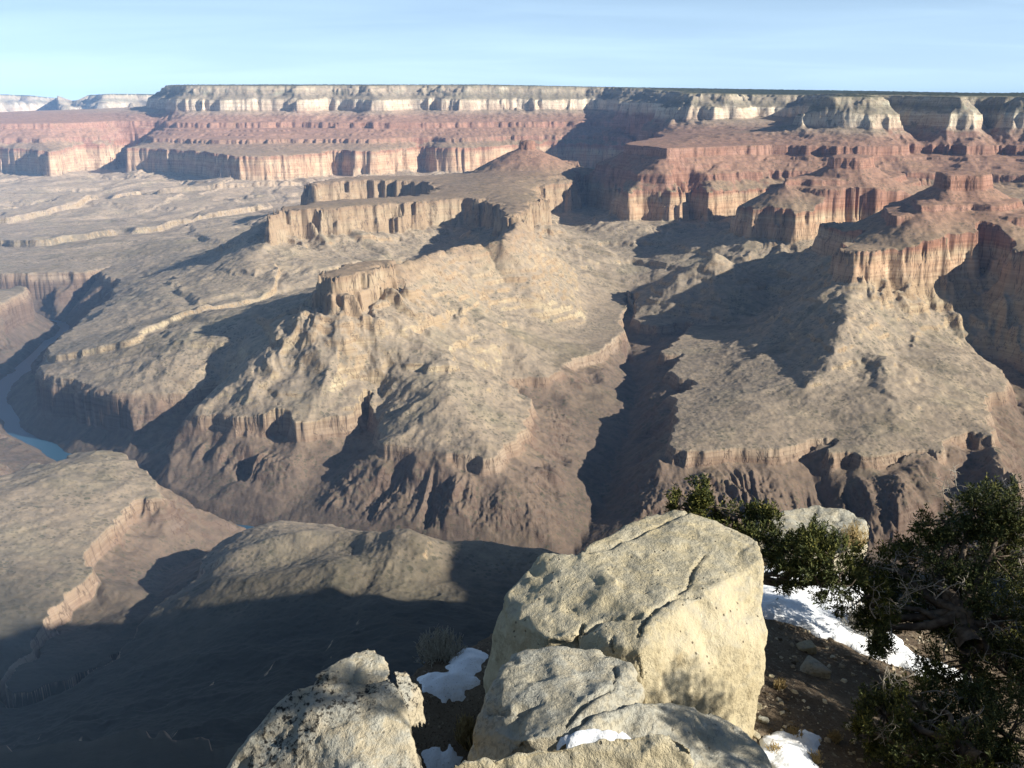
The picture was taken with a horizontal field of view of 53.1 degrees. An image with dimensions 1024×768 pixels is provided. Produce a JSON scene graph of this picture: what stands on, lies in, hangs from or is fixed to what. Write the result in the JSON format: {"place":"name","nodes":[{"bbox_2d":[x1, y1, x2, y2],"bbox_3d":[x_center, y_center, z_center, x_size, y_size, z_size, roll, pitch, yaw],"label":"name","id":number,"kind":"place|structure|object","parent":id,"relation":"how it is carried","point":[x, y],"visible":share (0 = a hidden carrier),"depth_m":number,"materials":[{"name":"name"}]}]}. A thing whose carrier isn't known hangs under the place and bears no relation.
{"place":"outdoors","nodes":[
{"label":"outdoors","id":0,"kind":"place"},
{"bbox_2d":[0,94,153,111],"bbox_3d":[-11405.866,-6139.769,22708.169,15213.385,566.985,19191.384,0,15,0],"label":"distant plateau","id":1,"kind":"structure","parent":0,"point":[10,103],"depth_m":20936.87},
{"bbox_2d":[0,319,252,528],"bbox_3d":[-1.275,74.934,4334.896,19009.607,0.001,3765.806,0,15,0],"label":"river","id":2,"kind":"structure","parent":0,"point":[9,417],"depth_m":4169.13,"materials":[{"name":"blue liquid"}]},
{"bbox_2d":[0,84,1023,767],"bbox_3d":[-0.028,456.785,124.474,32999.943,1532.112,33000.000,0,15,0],"label":"canyon terrain","id":3,"kind":"structure","parent":0,"point":[392,374],"depth_m":3887.55,"materials":[{"name":"brown stone"}]},
{"bbox_2d":[0,0,1023,100],"label":"sky","id":4,"kind":"structure","parent":0,"point":[74,50],"materials":[{"name":"blue"}]},
{"bbox_2d":[394,564,1023,767],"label":"ledge ground","id":5,"kind":"structure","parent":0,"point":[835,692],"depth_m":7.15,"materials":[{"name":"soil"}]},
{"bbox_2d":[227,649,429,767],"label":"boulder","id":6,"kind":"object","parent":5,"relation":"on","point":[357,710],"visible":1,"depth_m":4.93,"materials":[{"name":"stone"}]},
{"bbox_2d":[413,625,466,666],"bbox_3d":[-0.508,1.893,7.308,0.390,0.334,0.397,0,15,0],"label":"sagebrush","id":7,"kind":"object","parent":5,"relation":"on","point":[442,649],"visible":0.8,"depth_m":7.28,"materials":[{"name":"grey plant"}]},
{"bbox_2d":[421,744,462,767],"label":"snow patch","id":8,"kind":"object","parent":5,"relation":"on","point":[434,757],"visible":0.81,"depth_m":6.53,"materials":[{"name":"white snow"}]},
{"bbox_2d":[417,648,487,702],"bbox_3d":[-0.419,2.031,7.107,0.572,0.257,0.726,0,15,0],"label":"snow patch","id":9,"kind":"object","parent":5,"relation":"on","point":[456,681],"visible":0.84,"depth_m":6.91,"materials":[{"name":"white snow"}]},
{"bbox_2d":[453,713,476,750],"bbox_3d":[-0.279,2.221,6.561,0.203,0.278,0.207,0,15,0],"label":"grass tuft","id":10,"kind":"object","parent":5,"relation":"on","point":[464,732],"visible":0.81,"depth_m":6.54,"materials":[{"name":"brown plant"}]},
{"bbox_2d":[468,646,644,760],"bbox_3d":[0.220,2.073,5.363,0.911,1.242,0.940,0,15,0],"label":"boulder","id":11,"kind":"object","parent":5,"relation":"on","point":[545,698],"visible":0.66,"depth_m":5.12,"materials":[{"name":"stone"}]},
{"bbox_2d":[453,732,694,767],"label":"boulder","id":12,"kind":"object","parent":5,"relation":"on","point":[650,750],"visible":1,"depth_m":4.24,"materials":[{"name":"beige stone"}]},
{"bbox_2d":[483,510,767,738],"bbox_3d":[0.695,1.781,6.275,1.744,1.527,1.654,0,15,0],"label":"boulder","id":13,"kind":"object","parent":5,"relation":"on","point":[667,605],"visible":0.63,"depth_m":5.85,"materials":[{"name":"beige stone"}]},
{"bbox_2d":[577,703,771,767],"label":"boulder","id":14,"kind":"object","parent":5,"relation":"on","point":[709,740],"visible":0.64,"depth_m":4.98,"materials":[{"name":"stone"}]},
{"bbox_2d":[557,729,630,749],"bbox_3d":[0.397,1.671,4.824,0.374,0.108,0.154,0,15,0],"label":"snow patch","id":15,"kind":"object","parent":14,"relation":"on","point":[576,738],"visible":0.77,"depth_m":4.79,"materials":[{"name":"white snow"}]},
{"bbox_2d":[753,730,760,739],"bbox_3d":[1.538,2.224,6.473,0.069,0.043,0.065,0,15,0],"label":"stone","id":16,"kind":"object","parent":5,"relation":"on","point":[756,735],"visible":0.66,"depth_m":6.46,"materials":[{"name":"beige stone"}]},
{"bbox_2d":[757,702,761,709],"bbox_3d":[1.641,2.167,6.893,0.081,0.052,0.071,0,15,0],"label":"stone","id":17,"kind":"object","parent":5,"relation":"on","point":[759,706],"visible":0.32,"depth_m":6.87,"materials":[{"name":"beige stone"}]},
{"bbox_2d":[756,716,768,723],"bbox_3d":[1.648,2.218,6.748,0.089,0.041,0.059,0,15,0],"label":"stone","id":18,"kind":"object","parent":5,"relation":"on","point":[763,719],"visible":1,"depth_m":6.74,"materials":[{"name":"stone"}]},
{"bbox_2d":[663,473,875,610],"bbox_3d":[1.938,1.308,7.825,1.615,1.085,0.745,11,18,34],"label":"juniper tree","id":19,"kind":"object","parent":5,"relation":"on","point":[808,543],"visible":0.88,"depth_m":7.61,"materials":[{"name":"green plant"}]},
{"bbox_2d":[764,739,782,753],"bbox_3d":[1.613,2.255,6.310,0.119,0.111,0.109,0,15,0],"label":"grass tuft","id":20,"kind":"object","parent":5,"relation":"on","point":[775,746],"visible":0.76,"depth_m":6.31,"materials":[{"name":"beige plant"}]},
{"bbox_2d":[773,676,787,690],"bbox_3d":[1.885,2.108,7.212,0.106,0.112,0.118,0,15,0],"label":"grass tuft","id":21,"kind":"object","parent":5,"relation":"on","point":[779,684],"visible":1,"depth_m":7.19,"materials":[{"name":"beige plant"}]},
{"bbox_2d":[759,729,820,767],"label":"snow patch","id":22,"kind":"object","parent":5,"relation":"on","point":[794,753],"visible":0.81,"depth_m":6.37,"materials":[{"name":"white snow"}]},
{"bbox_2d":[785,726,802,737],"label":"grass tuft","id":23,"kind":"object","parent":5,"relation":"on","point":[792,731],"visible":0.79,"depth_m":6.63,"materials":[{"name":"brown plant"}]},
{"bbox_2d":[796,640,816,653],"bbox_3d":[2.330,2.102,8.148,0.174,0.086,0.127,0,15,0],"label":"stone","id":24,"kind":"object","parent":5,"relation":"on","point":[809,646],"visible":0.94,"depth_m":8.11,"materials":[{"name":"beige stone"}]},
{"bbox_2d":[756,505,869,575],"bbox_3d":[2.908,1.774,10.242,1.354,0.856,1.030,0,15,0],"label":"boulder","id":25,"kind":"object","parent":5,"relation":"on","point":[839,517],"visible":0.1,"depth_m":10.33,"materials":[{"name":"stone"}]},
{"bbox_2d":[800,655,831,678],"bbox_3d":[2.266,2.153,7.759,0.253,0.136,0.208,0,15,0],"label":"stone","id":26,"kind":"object","parent":5,"relation":"on","point":[811,665],"visible":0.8,"depth_m":7.68,"materials":[{"name":"stone"}]},
{"bbox_2d":[807,749,825,765],"bbox_3d":[1.891,2.331,6.387,0.112,0.112,0.133,-11,18,-34],"label":"grass tuft","id":27,"kind":"object","parent":5,"relation":"on","point":[816,759],"visible":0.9,"depth_m":6.37,"materials":[{"name":"brown plant"}]},
{"bbox_2d":[826,729,843,743],"bbox_3d":[2.127,2.325,6.749,0.115,0.106,0.114,0,15,0],"label":"grass tuft","id":28,"kind":"object","parent":5,"relation":"on","point":[833,737],"visible":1,"depth_m":6.73,"materials":[{"name":"plant"}]},
{"bbox_2d":[841,520,869,548],"bbox_3d":[3.256,1.434,9.711,0.274,0.290,0.299,0,15,0],"label":"grass tuft","id":29,"kind":"object","parent":5,"relation":"on","point":[855,532],"visible":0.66,"depth_m":9.70,"materials":[{"name":"beige plant"}]},
{"bbox_2d":[761,565,962,679],"bbox_3d":[2.929,2.013,9.296,1.936,0.701,2.288,0,15,0],"label":"snow patch","id":30,"kind":"object","parent":5,"relation":"on","point":[798,609],"visible":0.24,"depth_m":8.60,"materials":[{"name":"white snow"}]},
{"bbox_2d":[838,598,888,636],"bbox_3d":[3.013,1.979,8.734,0.485,0.449,0.481,0,15,0],"label":"sagebrush","id":31,"kind":"object","parent":5,"relation":"on","point":[852,619],"visible":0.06,"depth_m":8.71,"materials":[{"name":"plant"}]},
{"bbox_2d":[827,464,1023,729],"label":"juniper tree","id":32,"kind":"object","parent":5,"relation":"on","point":[953,615],"visible":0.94,"depth_m":7.60,"materials":[{"name":"green plant"}]},
{"bbox_2d":[840,661,1023,767],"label":"juniper tree","id":33,"kind":"object","parent":5,"relation":"on","point":[955,745],"visible":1,"depth_m":6.36,"materials":[{"name":"green plant"}]},
{"bbox_2d":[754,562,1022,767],"bbox_3d":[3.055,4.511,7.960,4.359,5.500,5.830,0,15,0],"label":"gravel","id":34,"kind":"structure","parent":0,"point":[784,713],"depth_m":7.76,"materials":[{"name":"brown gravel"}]}
]}

